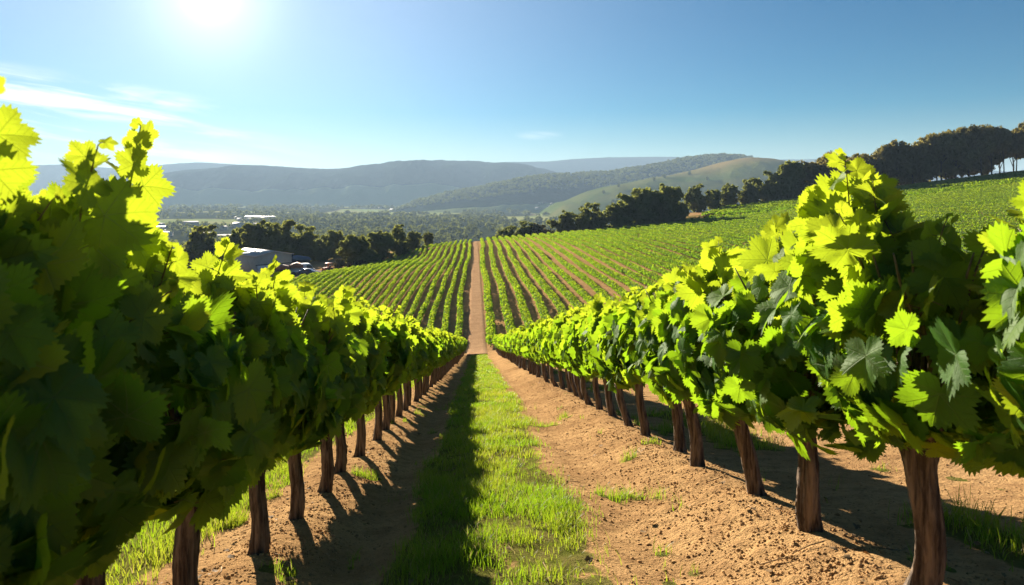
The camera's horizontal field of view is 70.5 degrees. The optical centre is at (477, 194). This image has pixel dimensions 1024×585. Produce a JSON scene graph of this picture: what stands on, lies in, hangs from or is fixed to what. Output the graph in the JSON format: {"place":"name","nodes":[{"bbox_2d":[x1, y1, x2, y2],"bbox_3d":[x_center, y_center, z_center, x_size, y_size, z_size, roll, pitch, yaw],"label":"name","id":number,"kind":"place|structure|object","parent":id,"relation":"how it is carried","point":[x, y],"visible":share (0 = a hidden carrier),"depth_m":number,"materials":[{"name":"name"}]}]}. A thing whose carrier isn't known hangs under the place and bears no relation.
{"place":"outdoors","nodes":[
{"label":"outdoors","id":0,"kind":"place"},
{"bbox_2d":[126,160,558,207],"bbox_3d":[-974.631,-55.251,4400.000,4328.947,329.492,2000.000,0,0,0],"label":"long hill","id":1,"kind":"structure","parent":0,"point":[396,183],"depth_m":3868.03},
{"bbox_2d":[466,241,487,354],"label":"dirt track","id":2,"kind":"structure","parent":0,"point":[476,339],"depth_m":86.45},
{"bbox_2d":[0,0,1023,170],"label":"sky","id":3,"kind":"structure","parent":0,"point":[320,84],"materials":[{"name":"blue"}]},
{"bbox_2d":[28,157,1009,195],"bbox_3d":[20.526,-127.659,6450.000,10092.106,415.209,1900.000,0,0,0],"label":"range","id":4,"kind":"structure","parent":0,"point":[50,173],"depth_m":6137.29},
{"bbox_2d":[105,192,1023,584],"bbox_3d":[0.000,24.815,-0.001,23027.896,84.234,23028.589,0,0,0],"label":"ground","id":5,"kind":"structure","parent":0,"point":[879,510],"depth_m":5.02,"materials":[{"name":"soil"}]},
{"bbox_2d":[0,76,160,584],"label":"grapevine","id":6,"kind":"object","parent":5,"relation":"on","point":[73,242],"visible":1,"depth_m":1.58,"materials":[{"name":"green plant"}]},
{"bbox_2d":[40,117,273,584],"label":"grapevine","id":7,"kind":"object","parent":5,"relation":"on","point":[189,347],"visible":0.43,"depth_m":2.25,"materials":[{"name":"green plant"}]},
{"bbox_2d":[182,224,224,269],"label":"oak tree","id":8,"kind":"object","parent":5,"relation":"on","point":[198,243],"visible":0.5,"depth_m":231.43,"materials":[{"name":"green plant"}]},
{"bbox_2d":[145,236,307,584],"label":"grapevine","id":9,"kind":"object","parent":5,"relation":"on","point":[217,484],"visible":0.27,"depth_m":3.15,"materials":[{"name":"green plant"}]},
{"bbox_2d":[238,219,277,249],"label":"oak tree","id":10,"kind":"object","parent":5,"relation":"on","point":[255,232],"visible":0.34,"depth_m":223.39,"materials":[{"name":"green plant"}]},
{"bbox_2d":[227,248,293,273],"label":"warehouse","id":11,"kind":"structure","parent":5,"relation":"on","point":[255,260],"depth_m":181.41,"materials":[{"name":"grey metal"}]},
{"bbox_2d":[252,219,302,255],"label":"oak tree","id":12,"kind":"object","parent":5,"relation":"on","point":[288,242],"visible":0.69,"depth_m":219.39,"materials":[{"name":"green plant"}]},
{"bbox_2d":[233,255,345,555],"bbox_3d":[-1.229,1.228,4.101,0.991,1.762,1.366,0,0,0],"label":"grapevine","id":13,"kind":"object","parent":5,"relation":"on","point":[321,393],"visible":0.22,"depth_m":4.07,"materials":[{"name":"green plant"}]},
{"bbox_2d":[294,224,319,260],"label":"oak tree","id":14,"kind":"object","parent":5,"relation":"on","point":[307,238],"visible":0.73,"depth_m":225.48,"materials":[{"name":"green plant"}]},
{"bbox_2d":[274,280,368,519],"bbox_3d":[-1.218,1.425,4.951,0.848,1.680,1.381,0,0,0],"label":"grapevine","id":15,"kind":"object","parent":5,"relation":"on","point":[339,319],"visible":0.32,"depth_m":4.86,"materials":[{"name":"green plant"}]},
{"bbox_2d":[310,234,336,261],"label":"oak tree","id":16,"kind":"object","parent":5,"relation":"on","point":[323,251],"visible":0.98,"depth_m":214.71,"materials":[{"name":"green plant"}]},
{"bbox_2d":[313,287,370,492],"bbox_3d":[-1.285,1.621,5.868,0.806,1.723,1.365,0,0,0],"label":"grapevine","id":17,"kind":"object","parent":5,"relation":"on","point":[355,410],"visible":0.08,"depth_m":5.79,"materials":[{"name":"green plant"}]},
{"bbox_2d":[336,234,370,262],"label":"oak tree","id":18,"kind":"object","parent":5,"relation":"on","point":[351,247],"visible":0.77,"depth_m":187.61,"materials":[{"name":"green plant"}]},
{"bbox_2d":[334,308,382,473],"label":"grapevine","id":19,"kind":"object","parent":5,"relation":"on","point":[373,359],"visible":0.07,"depth_m":6.68,"materials":[{"name":"green plant"}]},
{"bbox_2d":[356,248,382,263],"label":"tree","id":20,"kind":"object","parent":5,"relation":"on","point":[369,256],"visible":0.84,"depth_m":181.88,"materials":[{"name":"green plant"}]},
{"bbox_2d":[353,297,396,457],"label":"grapevine","id":21,"kind":"object","parent":5,"relation":"on","point":[383,332],"visible":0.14,"depth_m":7.66,"materials":[{"name":"green plant"}]},
{"bbox_2d":[367,230,395,259],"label":"oak tree","id":22,"kind":"object","parent":5,"relation":"on","point":[381,243],"visible":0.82,"depth_m":192.50,"materials":[{"name":"green plant"}]},
{"bbox_2d":[155,203,609,260],"bbox_3d":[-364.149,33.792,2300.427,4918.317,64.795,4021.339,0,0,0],"label":"valley woods","id":23,"kind":"object","parent":5,"relation":"on","point":[366,219],"visible":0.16,"depth_m":1475.60,"materials":[{"name":"green plant"}]},
{"bbox_2d":[353,249,412,301],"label":"vine row","id":24,"kind":"object","parent":5,"relation":"on","point":[369,284],"visible":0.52,"depth_m":130.26,"materials":[{"name":"green plant"}]},
{"bbox_2d":[358,247,419,300],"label":"vine row","id":25,"kind":"object","parent":5,"relation":"on","point":[378,282],"visible":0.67,"depth_m":131.36,"materials":[{"name":"green plant"}]},
{"bbox_2d":[366,301,416,440],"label":"grapevine","id":26,"kind":"object","parent":5,"relation":"on","point":[401,345],"visible":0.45,"depth_m":8.72,"materials":[{"name":"green plant"}]},
{"bbox_2d":[364,245,425,307],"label":"vine row","id":27,"kind":"object","parent":5,"relation":"on","point":[384,283],"visible":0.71,"depth_m":126.83,"materials":[{"name":"green plant"}]},
{"bbox_2d":[372,305,418,430],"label":"grapevine","id":28,"kind":"object","parent":5,"relation":"on","point":[386,406],"visible":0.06,"depth_m":9.87,"materials":[{"name":"green plant"}]},
{"bbox_2d":[370,244,431,308],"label":"vine row","id":29,"kind":"object","parent":5,"relation":"on","point":[378,302],"visible":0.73,"depth_m":125.70,"materials":[{"name":"green plant"}]},
{"bbox_2d":[377,243,437,314],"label":"vine row","id":30,"kind":"object","parent":5,"relation":"on","point":[391,296],"visible":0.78,"depth_m":123.52,"materials":[{"name":"green plant"}]},
{"bbox_2d":[395,315,420,416],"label":"grapevine","id":31,"kind":"object","parent":5,"relation":"on","point":[413,370],"visible":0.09,"depth_m":11.75,"materials":[{"name":"green plant"}]},
{"bbox_2d":[403,327,428,409],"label":"grapevine","id":32,"kind":"object","parent":5,"relation":"on","point":[423,356],"visible":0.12,"depth_m":12.64,"materials":[{"name":"green plant"}]},
{"bbox_2d":[390,242,442,309],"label":"vine row","id":33,"kind":"object","parent":5,"relation":"on","point":[397,299],"visible":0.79,"depth_m":121.44,"materials":[{"name":"green plant"}]},
{"bbox_2d":[396,242,447,314],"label":"vine row","id":34,"kind":"object","parent":5,"relation":"on","point":[405,301],"visible":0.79,"depth_m":117.34,"materials":[{"name":"green plant"}]},
{"bbox_2d":[413,327,440,401],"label":"grapevine","id":35,"kind":"object","parent":5,"relation":"on","point":[433,349],"visible":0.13,"depth_m":14.51,"materials":[{"name":"green plant"}]},
{"bbox_2d":[405,241,452,320],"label":"vine row","id":36,"kind":"object","parent":5,"relation":"on","point":[416,301],"visible":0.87,"depth_m":112.19,"materials":[{"name":"green plant"}]},
{"bbox_2d":[416,240,457,326],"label":"vine row","id":37,"kind":"object","parent":5,"relation":"on","point":[423,309],"visible":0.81,"depth_m":107.02,"materials":[{"name":"green plant"}]},
{"bbox_2d":[426,240,461,328],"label":"vine row","id":38,"kind":"object","parent":5,"relation":"on","point":[433,312],"visible":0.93,"depth_m":101.75,"materials":[{"name":"green plant"}]},
{"bbox_2d":[441,239,466,330],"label":"vine row","id":39,"kind":"object","parent":5,"relation":"on","point":[445,320],"visible":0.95,"depth_m":98.31,"materials":[{"name":"green plant"}]},
{"bbox_2d":[454,239,471,336],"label":"vine row","id":40,"kind":"object","parent":5,"relation":"on","point":[459,323],"visible":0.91,"depth_m":94.72,"materials":[{"name":"green plant"}]},
{"bbox_2d":[480,237,496,346],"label":"vine row","id":41,"kind":"object","parent":5,"relation":"on","point":[490,323],"visible":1,"depth_m":89.41,"materials":[{"name":"green plant"}]},
{"bbox_2d":[486,237,515,332],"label":"vine row","id":42,"kind":"object","parent":5,"relation":"on","point":[507,316],"visible":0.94,"depth_m":94.50,"materials":[{"name":"green plant"}]},
{"bbox_2d":[492,236,533,328],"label":"vine row","id":43,"kind":"object","parent":5,"relation":"on","point":[526,318],"visible":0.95,"depth_m":96.96,"materials":[{"name":"green plant"}]},
{"bbox_2d":[498,236,550,318],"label":"vine row","id":44,"kind":"object","parent":5,"relation":"on","point":[539,303],"visible":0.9,"depth_m":101.13,"materials":[{"name":"green plant"}]},
{"bbox_2d":[504,236,566,313],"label":"vine row","id":45,"kind":"object","parent":5,"relation":"on","point":[548,291],"visible":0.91,"depth_m":103.79,"materials":[{"name":"green plant"}]},
{"bbox_2d":[511,235,584,309],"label":"vine row","id":46,"kind":"object","parent":5,"relation":"on","point":[564,291],"visible":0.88,"depth_m":105.67,"materials":[{"name":"green plant"}]},
{"bbox_2d":[536,312,560,386],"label":"grapevine","id":47,"kind":"object","parent":5,"relation":"on","point":[544,323],"visible":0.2,"depth_m":16.20,"materials":[{"name":"green plant"}]},
{"bbox_2d":[538,316,564,388],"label":"grapevine","id":48,"kind":"object","parent":5,"relation":"on","point":[544,346],"visible":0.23,"depth_m":15.24,"materials":[{"name":"green plant"}]},
{"bbox_2d":[517,235,594,303],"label":"vine row","id":49,"kind":"object","parent":5,"relation":"on","point":[579,290],"visible":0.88,"depth_m":111.51,"materials":[{"name":"green plant"}]},
{"bbox_2d":[545,210,577,232],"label":"oak tree","id":50,"kind":"object","parent":5,"relation":"on","point":[565,222],"visible":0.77,"depth_m":244.30,"materials":[{"name":"green plant"}]},
{"bbox_2d":[549,304,578,396],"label":"grapevine","id":51,"kind":"object","parent":5,"relation":"on","point":[559,360],"visible":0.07,"depth_m":13.34,"materials":[{"name":"green plant"}]},
{"bbox_2d":[105,354,1023,584],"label":"grass","id":52,"kind":"structure","parent":5,"relation":"on","point":[476,426],"depth_m":5.27,"materials":[{"name":"plant"}]},
{"bbox_2d":[549,306,583,399],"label":"grapevine","id":53,"kind":"object","parent":5,"relation":"on","point":[559,323],"visible":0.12,"depth_m":12.56,"materials":[{"name":"green plant"}]},
{"bbox_2d":[525,234,616,300],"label":"vine row","id":54,"kind":"object","parent":5,"relation":"on","point":[591,283],"visible":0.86,"depth_m":113.31,"materials":[{"name":"green plant"}]},
{"bbox_2d":[554,311,593,404],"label":"grapevine","id":55,"kind":"object","parent":5,"relation":"on","point":[567,358],"visible":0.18,"depth_m":11.43,"materials":[{"name":"green plant"}]},
{"bbox_2d":[532,233,631,295],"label":"vine row","id":56,"kind":"object","parent":5,"relation":"on","point":[613,285],"visible":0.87,"depth_m":114.55,"materials":[{"name":"green plant"}]},
{"bbox_2d":[141,366,1023,584],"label":"soil clods","id":57,"kind":"object","parent":5,"relation":"on","point":[783,527],"visible":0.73,"depth_m":4.50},
{"bbox_2d":[159,374,1005,584],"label":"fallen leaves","id":58,"kind":"object","parent":5,"relation":"on","point":[588,559],"visible":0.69,"depth_m":3.91,"materials":[{"name":"plant"}]},
{"bbox_2d":[562,304,602,409],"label":"grapevine","id":59,"kind":"object","parent":5,"relation":"on","point":[571,332],"visible":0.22,"depth_m":10.47,"materials":[{"name":"green plant"}]},
{"bbox_2d":[572,202,609,230],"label":"oak tree","id":60,"kind":"object","parent":5,"relation":"on","point":[587,218],"visible":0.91,"depth_m":238.93,"materials":[{"name":"green plant"}]},
{"bbox_2d":[539,233,643,291],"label":"vine row","id":61,"kind":"object","parent":5,"relation":"on","point":[607,271],"visible":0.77,"depth_m":116.44,"materials":[{"name":"green plant"}]},
{"bbox_2d":[579,293,620,416],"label":"grapevine","id":62,"kind":"object","parent":5,"relation":"on","point":[590,367],"visible":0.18,"depth_m":9.53,"materials":[{"name":"green plant"}]},
{"bbox_2d":[546,232,656,286],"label":"vine row","id":63,"kind":"object","parent":5,"relation":"on","point":[634,275],"visible":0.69,"depth_m":120.00,"materials":[{"name":"green plant"}]},
{"bbox_2d":[582,293,634,426],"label":"grapevine","id":64,"kind":"object","parent":5,"relation":"on","point":[592,320],"visible":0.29,"depth_m":8.60,"materials":[{"name":"green plant"}]},
{"bbox_2d":[554,231,662,280],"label":"vine row","id":65,"kind":"object","parent":5,"relation":"on","point":[636,267],"visible":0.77,"depth_m":125.28,"materials":[{"name":"green plant"}]},
{"bbox_2d":[561,231,670,273],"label":"vine row","id":66,"kind":"object","parent":5,"relation":"on","point":[645,263],"visible":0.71,"depth_m":130.98,"materials":[{"name":"green plant"}]},
{"bbox_2d":[602,201,633,227],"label":"oak tree","id":67,"kind":"object","parent":5,"relation":"on","point":[619,214],"visible":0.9,"depth_m":239.25,"materials":[{"name":"green plant"}]},
{"bbox_2d":[596,284,650,435],"bbox_3d":[1.725,1.784,7.759,0.834,1.702,1.444,0,0,0],"label":"grapevine","id":68,"kind":"object","parent":5,"relation":"on","point":[613,357],"visible":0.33,"depth_m":7.70,"materials":[{"name":"green plant"}]},
{"bbox_2d":[570,230,679,270],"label":"vine row","id":69,"kind":"object","parent":5,"relation":"on","point":[667,265],"visible":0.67,"depth_m":135.99,"materials":[{"name":"green plant"}]},
{"bbox_2d":[576,230,694,266],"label":"vine row","id":70,"kind":"object","parent":5,"relation":"on","point":[652,253],"visible":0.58,"depth_m":139.88,"materials":[{"name":"green plant"}]},
{"bbox_2d":[616,187,665,226],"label":"oak tree","id":71,"kind":"object","parent":5,"relation":"on","point":[643,207],"visible":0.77,"depth_m":239.93,"materials":[{"name":"green plant"}]},
{"bbox_2d":[583,229,698,265],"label":"vine row","id":72,"kind":"object","parent":5,"relation":"on","point":[692,261],"visible":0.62,"depth_m":140.61,"materials":[{"name":"green plant"}]},
{"bbox_2d":[612,278,687,452],"bbox_3d":[1.695,1.580,6.637,0.872,1.675,1.386,0,0,0],"label":"grapevine","id":73,"kind":"object","parent":5,"relation":"on","point":[626,318],"visible":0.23,"depth_m":6.62,"materials":[{"name":"green plant"}]},
{"bbox_2d":[603,227,720,253],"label":"vine row","id":74,"kind":"object","parent":5,"relation":"on","point":[682,245],"visible":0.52,"depth_m":159.90,"materials":[{"name":"green plant"}]},
{"bbox_2d":[634,264,705,466],"bbox_3d":[1.700,1.405,5.774,0.812,1.675,1.353,0,0,0],"label":"grapevine","id":75,"kind":"object","parent":5,"relation":"on","point":[655,344],"visible":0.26,"depth_m":5.73,"materials":[{"name":"green plant"}]},
{"bbox_2d":[593,229,747,272],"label":"vine row","id":76,"kind":"object","parent":5,"relation":"on","point":[690,253],"visible":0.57,"depth_m":148.00,"materials":[{"name":"green plant"}]},
{"bbox_2d":[651,183,690,225],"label":"oak tree","id":77,"kind":"object","parent":5,"relation":"on","point":[672,209],"visible":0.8,"depth_m":240.53,"materials":[{"name":"green plant"}]},
{"bbox_2d":[612,226,742,254],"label":"vine row","id":78,"kind":"object","parent":5,"relation":"on","point":[685,240],"visible":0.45,"depth_m":163.43,"materials":[{"name":"green plant"}]},
{"bbox_2d":[621,226,750,249],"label":"vine row","id":79,"kind":"object","parent":5,"relation":"on","point":[705,239],"visible":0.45,"depth_m":160.73,"materials":[{"name":"green plant"}]},
{"bbox_2d":[631,225,750,245],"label":"vine row","id":80,"kind":"object","parent":5,"relation":"on","point":[736,242],"visible":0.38,"depth_m":164.42,"materials":[{"name":"green plant"}]},
{"bbox_2d":[640,224,750,241],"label":"vine row","id":81,"kind":"object","parent":5,"relation":"on","point":[743,239],"visible":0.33,"depth_m":164.09,"materials":[{"name":"green plant"}]},
{"bbox_2d":[682,184,714,211],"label":"oak tree","id":82,"kind":"object","parent":5,"relation":"on","point":[695,199],"visible":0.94,"depth_m":289.95,"materials":[{"name":"green plant"}]},
{"bbox_2d":[650,223,781,239],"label":"vine row","id":83,"kind":"object","parent":5,"relation":"on","point":[713,231],"visible":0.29,"depth_m":171.60,"materials":[{"name":"green plant"}]},
{"bbox_2d":[664,236,776,495],"bbox_3d":[1.729,1.164,4.765,0.869,1.763,1.438,0,0,0],"label":"grapevine","id":84,"kind":"object","parent":5,"relation":"on","point":[712,271],"visible":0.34,"depth_m":4.75,"materials":[{"name":"green plant"}]},
{"bbox_2d":[720,183,740,205],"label":"ridge tree","id":85,"kind":"object","parent":5,"relation":"on","point":[728,194],"visible":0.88,"depth_m":300.18,"materials":[{"name":"green plant"}]},
{"bbox_2d":[738,177,760,203],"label":"ridge tree","id":86,"kind":"object","parent":5,"relation":"on","point":[750,192],"visible":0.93,"depth_m":300.94,"materials":[{"name":"green plant"}]},
{"bbox_2d":[751,170,788,201],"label":"ridge tree","id":87,"kind":"object","parent":5,"relation":"on","point":[769,189],"visible":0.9,"depth_m":300.20,"materials":[{"name":"green plant"}]},
{"bbox_2d":[689,212,887,531],"bbox_3d":[1.666,0.969,3.827,0.993,1.752,1.424,0,0,0],"label":"grapevine","id":88,"kind":"object","parent":5,"relation":"on","point":[787,396],"visible":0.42,"depth_m":3.61,"materials":[{"name":"green plant"}]},
{"bbox_2d":[776,160,806,198],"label":"ridge tree","id":89,"kind":"object","parent":5,"relation":"on","point":[792,173],"visible":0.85,"depth_m":298.72,"materials":[{"name":"green plant"}]},
{"bbox_2d":[798,159,823,191],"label":"ridge tree","id":90,"kind":"object","parent":5,"relation":"on","point":[810,168],"visible":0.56,"depth_m":301.11,"materials":[{"name":"green plant"}]},
{"bbox_2d":[811,150,842,181],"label":"ridge tree","id":91,"kind":"object","parent":5,"relation":"on","point":[826,169],"visible":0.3,"depth_m":297.82,"materials":[{"name":"green plant"}]},
{"bbox_2d":[685,170,1023,220],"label":"vineyard","id":92,"kind":"object","parent":5,"relation":"on","point":[953,184],"visible":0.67,"depth_m":258.84,"materials":[{"name":"green plant"}]},
{"bbox_2d":[870,145,902,182],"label":"ridge tree","id":93,"kind":"object","parent":5,"relation":"on","point":[880,156],"visible":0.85,"depth_m":300.27,"materials":[{"name":"green plant"}]},
{"bbox_2d":[751,147,1023,584],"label":"grapevine","id":94,"kind":"object","parent":5,"relation":"on","point":[896,284],"visible":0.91,"depth_m":2.64,"materials":[{"name":"green plant"}]},
{"bbox_2d":[761,211,1019,225],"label":"vine row","id":95,"kind":"object","parent":5,"relation":"on","point":[979,221],"visible":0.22,"depth_m":135.95,"materials":[{"name":"green plant"}]},
{"bbox_2d":[772,210,1018,223],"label":"vine row","id":96,"kind":"object","parent":5,"relation":"on","point":[962,217],"visible":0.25,"depth_m":140.43,"materials":[{"name":"green plant"}]},
{"bbox_2d":[882,139,920,185],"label":"ridge tree","id":97,"kind":"object","parent":5,"relation":"on","point":[904,156],"visible":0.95,"depth_m":297.84,"materials":[{"name":"green plant"}]},
{"bbox_2d":[913,132,943,181],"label":"ridge tree","id":98,"kind":"object","parent":5,"relation":"on","point":[926,143],"visible":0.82,"depth_m":300.07,"materials":[{"name":"green plant"}]},
{"bbox_2d":[929,131,967,179],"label":"ridge tree","id":99,"kind":"object","parent":5,"relation":"on","point":[949,146],"visible":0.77,"depth_m":297.69,"materials":[{"name":"green plant"}]},
{"bbox_2d":[938,129,979,177],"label":"ridge tree","id":100,"kind":"object","parent":5,"relation":"on","point":[966,158],"visible":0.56,"depth_m":301.71,"materials":[{"name":"green plant"}]},
{"bbox_2d":[954,124,993,176],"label":"ridge tree","id":101,"kind":"object","parent":5,"relation":"on","point":[970,134],"visible":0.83,"depth_m":298.76,"materials":[{"name":"green plant"}]},
{"bbox_2d":[928,180,1023,450],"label":"grapevine","id":102,"kind":"object","parent":5,"relation":"on","point":[1003,291],"visible":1,"depth_m":1.94,"materials":[{"name":"green plant"}]},
{"bbox_2d":[973,133,996,174],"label":"ridge tree","id":103,"kind":"object","parent":5,"relation":"on","point":[989,148],"visible":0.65,"depth_m":298.80,"materials":[{"name":"green plant"}]},
{"bbox_2d":[976,149,1005,174],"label":"ridge tree","id":104,"kind":"object","parent":5,"relation":"on","point":[997,158],"visible":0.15,"depth_m":308.54,"materials":[{"name":"green plant"}]},
{"bbox_2d":[995,125,1016,171],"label":"ridge tree","id":105,"kind":"object","parent":5,"relation":"on","point":[1006,138],"visible":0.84,"depth_m":299.93,"materials":[{"name":"green plant"}]},
{"bbox_2d":[1004,127,1023,170],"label":"ridge tree","id":106,"kind":"object","parent":5,"relation":"on","point":[1018,145],"visible":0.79,"depth_m":301.33,"materials":[{"name":"green plant"}]},
{"bbox_2d":[392,155,740,212],"bbox_3d":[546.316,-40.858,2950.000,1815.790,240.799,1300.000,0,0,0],"label":"wooded ridge","id":107,"kind":"structure","parent":0,"point":[529,200],"depth_m":2539.57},
{"bbox_2d":[379,152,758,211],"bbox_3d":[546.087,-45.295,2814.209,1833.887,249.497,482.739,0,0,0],"label":"ridge woods","id":108,"kind":"object","parent":107,"relation":"on","point":[564,177],"visible":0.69,"depth_m":2740.72,"materials":[{"name":"green plant"}]},
{"bbox_2d":[539,158,784,217],"bbox_3d":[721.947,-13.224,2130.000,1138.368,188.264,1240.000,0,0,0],"label":"grassy hill","id":109,"kind":"structure","parent":0,"point":[735,172],"depth_m":1922.28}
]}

